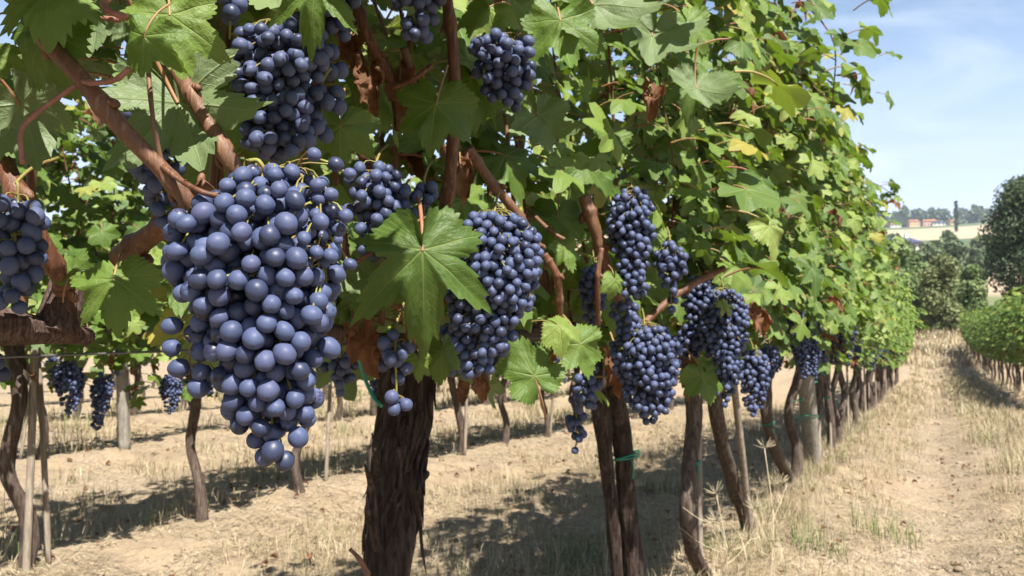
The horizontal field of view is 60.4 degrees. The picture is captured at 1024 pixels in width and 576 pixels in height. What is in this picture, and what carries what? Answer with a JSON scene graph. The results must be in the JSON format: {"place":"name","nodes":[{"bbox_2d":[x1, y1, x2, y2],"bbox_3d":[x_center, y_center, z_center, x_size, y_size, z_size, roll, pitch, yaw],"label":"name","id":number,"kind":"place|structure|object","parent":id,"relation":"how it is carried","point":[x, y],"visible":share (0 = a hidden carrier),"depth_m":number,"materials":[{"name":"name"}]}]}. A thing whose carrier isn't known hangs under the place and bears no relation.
{"place":"outdoors","nodes":[
{"label":"outdoors","id":0,"kind":"place"},
{"bbox_2d":[0,337,540,358],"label":"trellis wire","id":1,"kind":"object","parent":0,"point":[73,354],"visible":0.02,"depth_m":0.84,"materials":[{"name":"metal"}]},
{"bbox_2d":[358,360,382,407],"bbox_3d":[-0.192,0.124,1.192,0.044,0.075,0.010,-1,-3,25],"label":"plant tie","id":2,"kind":"object","parent":1,"relation":"attached to","point":[374,398],"visible":0.77,"depth_m":1.19,"materials":[{"name":"green plastic"}]},
{"bbox_2d":[0,220,1023,575],"bbox_3d":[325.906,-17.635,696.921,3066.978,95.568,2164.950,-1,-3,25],"label":"ground","id":3,"kind":"structure","parent":0,"point":[170,544],"depth_m":5.15,"materials":[{"name":"soil"}]},
{"bbox_2d":[19,390,28,459],"bbox_3d":[-3.261,0.609,5.994,0.094,1.202,0.045,3,-5,1],"label":"vine stake","id":4,"kind":"object","parent":3,"relation":"on","point":[23,436],"visible":0.23,"depth_m":5.96,"materials":[{"name":"brown wood"}]},
{"bbox_2d":[22,282,38,573],"bbox_3d":[-1.833,0.485,3.354,0.033,1.295,0.042,-1,-3,25],"label":"vine stake","id":5,"kind":"object","parent":3,"relation":"on","point":[29,493],"visible":0.64,"depth_m":3.34,"materials":[{"name":"brown wood"}]},
{"bbox_2d":[30,298,51,564],"bbox_3d":[-1.846,0.525,3.442,0.110,1.201,0.026,1,-3,-26],"label":"vine stake","id":6,"kind":"object","parent":3,"relation":"on","point":[44,474],"visible":0.58,"depth_m":3.44,"materials":[{"name":"brown wood"}]},
{"bbox_2d":[41,231,89,419],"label":"grapevine","id":7,"kind":"object","parent":3,"relation":"on","point":[79,406],"visible":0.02,"depth_m":9.06,"materials":[{"name":"brown plant"}]},
{"bbox_2d":[24,185,132,459],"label":"grapevine","id":8,"kind":"object","parent":3,"relation":"on","point":[100,250],"visible":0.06,"depth_m":6.01,"materials":[{"name":"green plant"}]},
{"bbox_2d":[0,44,167,570],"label":"grapevine","id":9,"kind":"object","parent":3,"relation":"on","point":[79,203],"visible":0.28,"depth_m":3.37,"materials":[{"name":"green plant"}]},
{"bbox_2d":[51,348,86,414],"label":"grape cluster","id":10,"kind":"object","parent":9,"relation":"hanging from","point":[69,374],"visible":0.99,"depth_m":3.35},
{"bbox_2d":[89,360,114,430],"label":"grape cluster","id":11,"kind":"object","parent":9,"relation":"hanging from","point":[101,389],"visible":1,"depth_m":3.49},
{"bbox_2d":[52,187,170,447],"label":"grapevine","id":12,"kind":"object","parent":3,"relation":"on","point":[164,358],"visible":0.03,"depth_m":6.52,"materials":[{"name":"green plant"}]},
{"bbox_2d":[112,203,130,449],"bbox_3d":[-2.952,0.316,6.614,0.092,1.898,0.236,-1,-3,25],"label":"vineyard post","id":13,"kind":"object","parent":3,"relation":"on","point":[123,409],"visible":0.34,"depth_m":6.60,"materials":[{"name":"grey wood"}]},
{"bbox_2d":[87,346,158,415],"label":"grapevine","id":14,"kind":"object","parent":3,"relation":"on","point":[133,411],"visible":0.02,"depth_m":9.74,"materials":[{"name":"brown plant"}]},
{"bbox_2d":[63,105,241,522],"bbox_3d":[-1.543,0.146,4.261,1.018,2.038,1.352,0,-2,10],"label":"grapevine","id":15,"kind":"object","parent":3,"relation":"on","point":[137,215],"visible":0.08,"depth_m":3.90,"materials":[{"name":"green plant"}]},
{"bbox_2d":[158,374,183,414],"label":"grape cluster","id":16,"kind":"object","parent":15,"relation":"hanging from","point":[171,387],"visible":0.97,"depth_m":3.79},
{"bbox_2d":[0,0,529,346],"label":"grapevine","id":17,"kind":"object","parent":3,"relation":"on","point":[194,116],"visible":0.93,"depth_m":0.65,"materials":[{"name":"green plant"}]},
{"bbox_2d":[0,307,31,382],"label":"grape cluster","id":18,"kind":"object","parent":17,"relation":"attached to","point":[5,373],"visible":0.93,"depth_m":0.89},
{"bbox_2d":[0,156,59,313],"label":"grape cluster","id":19,"kind":"object","parent":17,"relation":"attached to","point":[30,219],"visible":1,"depth_m":0.71,"materials":[{"name":"food"}]},
{"bbox_2d":[121,73,188,228],"bbox_3d":[-0.294,-0.122,0.735,0.057,0.150,0.088,0,-2,0],"label":"grape cluster","id":20,"kind":"object","parent":17,"relation":"attached to","point":[156,200],"visible":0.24,"depth_m":0.71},
{"bbox_2d":[160,147,356,470],"bbox_3d":[-0.171,0.014,0.594,0.131,0.216,0.103,0,-2,0],"label":"grape cluster","id":21,"kind":"object","parent":17,"relation":"hanging from","point":[250,269],"visible":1,"depth_m":0.57,"materials":[{"name":"food"}]},
{"bbox_2d":[230,8,333,164],"bbox_3d":[-0.197,-0.182,0.742,0.080,0.152,0.085,2,-3,-38],"label":"grape cluster","id":22,"kind":"object","parent":17,"relation":"attached to","point":[274,55],"visible":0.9,"depth_m":0.72,"materials":[{"name":"food"}]},
{"bbox_2d":[292,0,360,81],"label":"grape cluster","id":23,"kind":"object","parent":17,"relation":"attached to","point":[334,25],"visible":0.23,"depth_m":0.82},
{"bbox_2d":[392,0,446,44],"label":"grape cluster","id":24,"kind":"object","parent":17,"relation":"attached to","point":[412,30],"visible":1,"depth_m":0.94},
{"bbox_2d":[242,134,377,493],"bbox_3d":[-1.191,0.099,4.952,1.014,2.164,1.280,-1,-3,22],"label":"grapevine","id":25,"kind":"object","parent":3,"relation":"on","point":[297,480],"visible":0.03,"depth_m":4.86,"materials":[{"name":"brown plant"}]},
{"bbox_2d":[324,301,334,481],"bbox_3d":[-1.074,0.597,5.188,0.137,1.199,0.029,18,-18,-82],"label":"vine stake","id":26,"kind":"object","parent":3,"relation":"on","point":[328,432],"visible":0.38,"depth_m":5.14,"materials":[{"name":"brown wood"}]},
{"bbox_2d":[313,165,447,471],"bbox_3d":[-0.800,0.203,5.624,0.978,1.983,1.281,-2,-3,33],"label":"grapevine","id":27,"kind":"object","parent":3,"relation":"on","point":[416,180],"visible":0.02,"depth_m":5.46,"materials":[{"name":"brown plant"}]},
{"bbox_2d":[0,0,811,575],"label":"grapevine","id":28,"kind":"object","parent":3,"relation":"on","point":[418,266],"visible":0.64,"depth_m":1.24,"materials":[{"name":"green plant"}]},
{"bbox_2d":[215,0,248,53],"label":"grape cluster","id":29,"kind":"object","parent":28,"relation":"hanging from","point":[233,11],"visible":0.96,"depth_m":0.69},
{"bbox_2d":[305,67,346,147],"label":"grape cluster","id":30,"kind":"object","parent":28,"relation":"attached to","point":[318,122],"visible":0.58,"depth_m":0.77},
{"bbox_2d":[319,346,358,396],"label":"grape cluster","id":31,"kind":"object","parent":28,"relation":"hanging from","point":[341,375],"visible":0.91,"depth_m":1.24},
{"bbox_2d":[343,143,410,261],"bbox_3d":[-0.151,-0.101,0.986,0.075,0.145,0.079,2,-3,-39],"label":"grape cluster","id":32,"kind":"object","parent":28,"relation":"attached to","point":[378,190],"visible":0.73,"depth_m":0.96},
{"bbox_2d":[377,300,415,415],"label":"grape cluster","id":33,"kind":"object","parent":28,"relation":"attached to","point":[395,353],"visible":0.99,"depth_m":0.97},
{"bbox_2d":[409,160,438,225],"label":"grape cluster","id":34,"kind":"object","parent":28,"relation":"attached to","point":[427,192],"visible":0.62,"depth_m":0.99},
{"bbox_2d":[439,323,462,376],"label":"grape cluster","id":35,"kind":"object","parent":28,"relation":"attached to","point":[443,332],"visible":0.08,"depth_m":1.11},
{"bbox_2d":[445,192,543,378],"bbox_3d":[-0.023,-0.008,1.017,0.117,0.226,0.107,1,-3,-23],"label":"grape cluster","id":36,"kind":"object","parent":28,"relation":"attached to","point":[504,263],"visible":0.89,"depth_m":0.99,"materials":[{"name":"food"}]},
{"bbox_2d":[468,26,536,112],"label":"grape cluster","id":37,"kind":"object","parent":28,"relation":"hanging from","point":[502,57],"visible":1,"depth_m":1.08,"materials":[{"name":"food"}]},
{"bbox_2d":[565,372,587,453],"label":"grape cluster","id":38,"kind":"object","parent":28,"relation":"hanging from","point":[579,434],"visible":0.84,"depth_m":1.69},
{"bbox_2d":[577,249,607,325],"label":"grape cluster","id":39,"kind":"object","parent":28,"relation":"attached to","point":[586,286],"visible":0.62,"depth_m":1.74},
{"bbox_2d":[386,188,506,454],"bbox_3d":[-0.510,0.258,6.376,1.154,2.041,1.435,-1,-3,26],"label":"grapevine","id":40,"kind":"object","parent":3,"relation":"on","point":[457,406],"visible":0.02,"depth_m":6.47,"materials":[{"name":"brown plant"}]},
{"bbox_2d":[463,395,467,455],"bbox_3d":[-0.329,0.684,6.478,0.027,1.202,0.089,2,-3,-33],"label":"vine stake","id":41,"kind":"object","parent":3,"relation":"on","point":[465,428],"visible":0.27,"depth_m":6.47,"materials":[{"name":"brown wood"}]},
{"bbox_2d":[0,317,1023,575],"bbox_3d":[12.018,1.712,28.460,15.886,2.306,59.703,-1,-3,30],"label":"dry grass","id":42,"kind":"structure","parent":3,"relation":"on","point":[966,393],"depth_m":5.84,"materials":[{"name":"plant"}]},
{"bbox_2d":[10,406,1020,575],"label":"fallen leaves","id":43,"kind":"object","parent":3,"relation":"on","point":[344,471],"visible":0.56,"depth_m":5.30,"materials":[{"name":"brown plant"}]},
{"bbox_2d":[491,200,544,443],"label":"grapevine","id":44,"kind":"object","parent":3,"relation":"on","point":[506,424],"visible":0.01,"depth_m":7.17,"materials":[{"name":"brown plant"}]},
{"bbox_2d":[89,411,1023,575],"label":"earth clods","id":45,"kind":"object","parent":3,"relation":"on","point":[271,568],"visible":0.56,"depth_m":4.54,"materials":[{"name":"soil"}]},
{"bbox_2d":[536,241,579,437],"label":"grapevine","id":46,"kind":"object","parent":3,"relation":"on","point":[546,423],"visible":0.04,"depth_m":8.02,"materials":[{"name":"brown plant"}]},
{"bbox_2d":[366,0,874,575],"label":"grapevine","id":47,"kind":"object","parent":3,"relation":"on","point":[690,32],"visible":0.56,"depth_m":2.12,"materials":[{"name":"green plant"}]},
{"bbox_2d":[572,365,602,410],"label":"grape cluster","id":48,"kind":"object","parent":47,"relation":"hanging from","point":[587,387],"visible":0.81,"depth_m":1.64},
{"bbox_2d":[598,450,640,478],"bbox_3d":[0.280,0.457,2.303,0.113,0.068,0.113,-1,-3,25],"label":"plant tie","id":49,"kind":"object","parent":47,"relation":"attached to","point":[635,452],"visible":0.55,"depth_m":2.25,"materials":[{"name":"green plastic"}]},
{"bbox_2d":[608,289,641,341],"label":"grape cluster","id":50,"kind":"object","parent":47,"relation":"hanging from","point":[631,318],"visible":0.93,"depth_m":1.61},
{"bbox_2d":[606,175,656,300],"bbox_3d":[0.213,-0.094,1.547,0.084,0.232,0.090,-2,-3,44],"label":"grape cluster","id":51,"kind":"object","parent":47,"relation":"hanging from","point":[631,227],"visible":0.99,"depth_m":1.53,"materials":[{"name":"food"}]},
{"bbox_2d":[609,308,682,424],"bbox_3d":[0.246,0.144,1.617,0.134,0.217,0.121,0,-2,0],"label":"grape cluster","id":52,"kind":"object","parent":47,"relation":"attached to","point":[646,365],"visible":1,"depth_m":1.59,"materials":[{"name":"food"}]},
{"bbox_2d":[652,226,688,313],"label":"grape cluster","id":53,"kind":"object","parent":47,"relation":"attached to","point":[675,267],"visible":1,"depth_m":1.65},
{"bbox_2d":[680,264,717,344],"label":"grape cluster","id":54,"kind":"object","parent":47,"relation":"attached to","point":[692,303],"visible":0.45,"depth_m":2.22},
{"bbox_2d":[737,338,770,416],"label":"grape cluster","id":55,"kind":"object","parent":47,"relation":"hanging from","point":[756,369],"visible":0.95,"depth_m":2.53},
{"bbox_2d":[697,432,702,554],"bbox_3d":[0.708,0.577,3.344,0.025,1.080,0.074,-1,-3,25],"label":"vine stake","id":56,"kind":"object","parent":3,"relation":"on","point":[699,512],"visible":0.28,"depth_m":3.34,"materials":[{"name":"brown wood"}]},
{"bbox_2d":[529,0,873,529],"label":"grapevine","id":57,"kind":"object","parent":3,"relation":"on","point":[827,186],"visible":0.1,"depth_m":3.68,"materials":[{"name":"green plant"}]},
{"bbox_2d":[760,339,780,378],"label":"grape cluster","id":58,"kind":"object","parent":57,"relation":"attached to","point":[771,353],"visible":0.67,"depth_m":3.58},
{"bbox_2d":[790,333,809,378],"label":"grape cluster","id":59,"kind":"object","parent":57,"relation":"attached to","point":[801,355],"visible":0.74,"depth_m":3.76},
{"bbox_2d":[679,479,750,575],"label":"dry weed","id":60,"kind":"object","parent":3,"relation":"on","point":[714,519],"visible":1,"depth_m":2.86,"materials":[{"name":"beige plant"}]},
{"bbox_2d":[541,0,902,575],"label":"grapevine","id":61,"kind":"object","parent":3,"relation":"on","point":[700,382],"visible":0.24,"depth_m":2.99,"materials":[{"name":"green plant"}]},
{"bbox_2d":[677,320,704,368],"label":"grape cluster","id":62,"kind":"object","parent":61,"relation":"attached to","point":[685,335],"visible":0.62,"depth_m":2.23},
{"bbox_2d":[697,276,750,407],"bbox_3d":[0.517,0.130,2.148,0.128,0.323,0.116,0,-2,0],"label":"grape cluster","id":63,"kind":"object","parent":61,"relation":"attached to","point":[725,341],"visible":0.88,"depth_m":2.12,"materials":[{"name":"food"}]},
{"bbox_2d":[731,385,753,539],"bbox_3d":[0.897,0.505,3.514,0.033,1.234,0.660,-1,-3,25],"label":"vine stake","id":64,"kind":"object","parent":3,"relation":"on","point":[741,448],"visible":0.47,"depth_m":3.58,"materials":[{"name":"brown wood"}]},
{"bbox_2d":[742,437,787,575],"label":"dry weed","id":65,"kind":"object","parent":3,"relation":"on","point":[756,507],"visible":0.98,"depth_m":3.11,"materials":[{"name":"beige plant"}]},
{"bbox_2d":[721,52,878,494],"bbox_3d":[1.398,0.006,4.720,1.072,2.378,1.482,-1,-3,25],"label":"grapevine","id":66,"kind":"object","parent":3,"relation":"on","point":[854,222],"visible":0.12,"depth_m":4.53,"materials":[{"name":"green plant"}]},
{"bbox_2d":[806,331,820,378],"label":"grape cluster","id":67,"kind":"object","parent":66,"relation":"hanging from","point":[815,357],"visible":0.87,"depth_m":4.36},
{"bbox_2d":[784,235,820,467],"bbox_3d":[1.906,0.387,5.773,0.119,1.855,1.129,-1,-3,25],"label":"vineyard post","id":68,"kind":"object","parent":3,"relation":"on","point":[809,427],"visible":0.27,"depth_m":5.97,"materials":[{"name":"grey wood"}]},
{"bbox_2d":[752,118,904,479],"bbox_3d":[1.692,0.086,5.501,1.418,2.316,1.188,-1,-2,20],"label":"grapevine","id":69,"kind":"object","parent":3,"relation":"on","point":[793,435],"visible":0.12,"depth_m":5.44,"materials":[{"name":"green plant"}]},
{"bbox_2d":[761,139,900,426],"bbox_3d":[2.119,0.151,6.233,1.210,2.331,1.280,-1,-3,22],"label":"grapevine","id":70,"kind":"object","parent":3,"relation":"on","point":[877,254],"visible":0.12,"depth_m":5.99,"materials":[{"name":"green plant"}]},
{"bbox_2d":[824,473,861,523],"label":"dry weed","id":71,"kind":"object","parent":3,"relation":"on","point":[853,502],"visible":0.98,"depth_m":4.27,"materials":[{"name":"beige plant"}]},
{"bbox_2d":[784,167,903,450],"bbox_3d":[2.422,0.200,6.950,1.296,2.319,1.435,-1,-3,28],"label":"grapevine","id":72,"kind":"object","parent":3,"relation":"on","point":[828,403],"visible":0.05,"depth_m":7.03,"materials":[{"name":"green plant"}]},
{"bbox_2d":[846,357,849,434],"bbox_3d":[3.282,0.861,8.617,0.028,1.252,0.101,-1,-2,18],"label":"vine stake","id":73,"kind":"object","parent":3,"relation":"on","point":[848,424],"visible":0.37,"depth_m":8.61,"materials":[{"name":"brown wood"}]},
{"bbox_2d":[824,186,899,443],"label":"grapevine","id":74,"kind":"object","parent":3,"relation":"on","point":[838,365],"visible":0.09,"depth_m":7.67,"materials":[{"name":"green plant"}]},
{"bbox_2d":[831,217,899,434],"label":"grapevine","id":75,"kind":"object","parent":3,"relation":"on","point":[844,397],"visible":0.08,"depth_m":8.40,"materials":[{"name":"green plant"}]},
{"bbox_2d":[834,242,900,421],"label":"grapevine","id":76,"kind":"object","parent":3,"relation":"on","point":[858,380],"visible":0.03,"depth_m":9.93,"materials":[{"name":"green plant"}]},
{"bbox_2d":[834,232,909,428],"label":"grapevine","id":77,"kind":"object","parent":3,"relation":"on","point":[878,343],"visible":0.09,"depth_m":9.23,"materials":[{"name":"green plant"}]},
{"bbox_2d":[844,251,904,411],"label":"grapevine","id":78,"kind":"object","parent":3,"relation":"on","point":[885,355],"visible":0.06,"depth_m":11.36,"materials":[{"name":"green plant"}]},
{"bbox_2d":[845,246,912,416],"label":"grapevine","id":79,"kind":"object","parent":3,"relation":"on","point":[861,396],"visible":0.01,"depth_m":10.85,"materials":[{"name":"green plant"}]},
{"bbox_2d":[870,275,917,408],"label":"grapevine","id":80,"kind":"object","parent":3,"relation":"on","point":[899,315],"visible":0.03,"depth_m":12.92,"materials":[{"name":"green plant"}]},
{"bbox_2d":[867,281,920,407],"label":"grapevine","id":81,"kind":"object","parent":3,"relation":"on","point":[897,293],"visible":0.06,"depth_m":12.28,"materials":[{"name":"green plant"}]},
{"bbox_2d":[876,275,924,403],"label":"grapevine","id":82,"kind":"object","parent":3,"relation":"on","point":[903,307],"visible":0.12,"depth_m":13.69,"materials":[{"name":"green plant"}]},
{"bbox_2d":[884,238,921,314],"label":"bush","id":83,"kind":"object","parent":3,"relation":"on","point":[903,250],"visible":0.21,"depth_m":51.35,"materials":[{"name":"green plant"}]},
{"bbox_2d":[879,288,930,400],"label":"grapevine","id":84,"kind":"object","parent":3,"relation":"on","point":[907,316],"visible":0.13,"depth_m":14.52,"materials":[{"name":"green plant"}]},
{"bbox_2d":[898,205,912,226],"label":"tree","id":85,"kind":"object","parent":3,"relation":"on","point":[904,212],"visible":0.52,"depth_m":908.34,"materials":[{"name":"green plant"}]},
{"bbox_2d":[889,304,926,389],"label":"grapevine","id":86,"kind":"object","parent":3,"relation":"on","point":[903,350],"visible":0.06,"depth_m":18.05,"materials":[{"name":"green plant"}]},
{"bbox_2d":[906,253,931,322],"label":"bush","id":87,"kind":"object","parent":3,"relation":"on","point":[917,264],"visible":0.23,"depth_m":57.62,"materials":[{"name":"green plant"}]},
{"bbox_2d":[923,206,942,221],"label":"tree","id":88,"kind":"object","parent":3,"relation":"on","point":[932,213],"visible":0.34,"depth_m":879.70,"materials":[{"name":"green plant"}]},
{"bbox_2d":[917,240,949,269],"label":"tree","id":89,"kind":"object","parent":3,"relation":"on","point":[930,248],"visible":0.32,"depth_m":149.29,"materials":[{"name":"green plant"}]},
{"bbox_2d":[917,253,963,333],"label":"bush","id":90,"kind":"object","parent":3,"relation":"on","point":[937,284],"visible":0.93,"depth_m":49.60,"materials":[{"name":"green plant"}]},
{"bbox_2d":[936,208,957,224],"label":"tree","id":91,"kind":"object","parent":3,"relation":"on","point":[946,217],"visible":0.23,"depth_m":907.34,"materials":[{"name":"green plant"}]},
{"bbox_2d":[940,235,970,272],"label":"tree","id":92,"kind":"object","parent":3,"relation":"on","point":[955,248],"visible":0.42,"depth_m":158.92,"materials":[{"name":"green plant"}]},
{"bbox_2d":[946,263,988,312],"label":"bush","id":93,"kind":"object","parent":3,"relation":"on","point":[972,294],"visible":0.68,"depth_m":54.22,"materials":[{"name":"green plant"}]},
{"bbox_2d":[964,204,987,223],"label":"tree","id":94,"kind":"object","parent":3,"relation":"on","point":[976,213],"visible":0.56,"depth_m":879.62,"materials":[{"name":"green plant"}]},
{"bbox_2d":[963,246,993,279],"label":"tree","id":95,"kind":"object","parent":3,"relation":"on","point":[976,256],"visible":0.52,"depth_m":148.94,"materials":[{"name":"green plant"}]},
{"bbox_2d":[968,312,992,376],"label":"grapevine","id":96,"kind":"object","parent":3,"relation":"on","point":[990,362],"visible":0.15,"depth_m":25.35,"materials":[{"name":"green plant"}]},
{"bbox_2d":[973,309,1006,378],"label":"grapevine","id":97,"kind":"object","parent":3,"relation":"on","point":[977,340],"visible":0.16,"depth_m":24.71,"materials":[{"name":"green plant"}]},
{"bbox_2d":[978,304,1003,384],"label":"grapevine","id":98,"kind":"object","parent":3,"relation":"on","point":[989,350],"visible":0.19,"depth_m":21.56,"materials":[{"name":"green plant"}]},
{"bbox_2d":[984,307,1008,385],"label":"grapevine","id":99,"kind":"object","parent":3,"relation":"on","point":[997,355],"visible":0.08,"depth_m":20.92,"materials":[{"name":"green plant"}]},
{"bbox_2d":[976,174,1023,303],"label":"dark tree","id":100,"kind":"object","parent":3,"relation":"on","point":[1006,224],"visible":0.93,"depth_m":53.91,"materials":[{"name":"green plant"}]},
{"bbox_2d":[984,303,1015,387],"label":"grapevine","id":101,"kind":"object","parent":3,"relation":"on","point":[1013,375],"visible":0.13,"depth_m":19.32,"materials":[{"name":"green plant"}]},
{"bbox_2d":[986,299,1018,389],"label":"grapevine","id":102,"kind":"object","parent":3,"relation":"on","point":[1004,357],"visible":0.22,"depth_m":18.70,"materials":[{"name":"green plant"}]},
{"bbox_2d":[990,294,1023,382],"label":"grapevine","id":103,"kind":"object","parent":3,"relation":"on","point":[1000,345],"visible":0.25,"depth_m":16.47,"materials":[{"name":"green plant"}]},
{"bbox_2d":[993,302,1021,392],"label":"grapevine","id":104,"kind":"object","parent":3,"relation":"on","point":[1018,368],"visible":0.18,"depth_m":17.95,"materials":[{"name":"green plant"}]},
{"bbox_2d":[996,297,1023,365],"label":"grapevine","id":105,"kind":"object","parent":3,"relation":"on","point":[1010,356],"visible":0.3,"depth_m":15.87,"materials":[{"name":"green plant"}]},
{"bbox_2d":[1000,287,1023,363],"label":"grapevine","id":106,"kind":"object","parent":3,"relation":"on","point":[1015,299],"visible":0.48,"depth_m":15.14,"materials":[{"name":"green plant"}]},
{"bbox_2d":[1005,285,1023,349],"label":"grapevine","id":107,"kind":"object","parent":3,"relation":"on","point":[1020,344],"visible":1,"depth_m":13.74,"materials":[{"name":"green plant"}]},
{"bbox_2d":[1008,286,1023,366],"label":"grapevine","id":108,"kind":"object","parent":3,"relation":"on","point":[1010,324],"visible":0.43,"depth_m":14.24,"materials":[{"name":"green plant"}]},
{"bbox_2d":[0,0,1023,226],"label":"sky","id":109,"kind":"structure","parent":0,"point":[954,131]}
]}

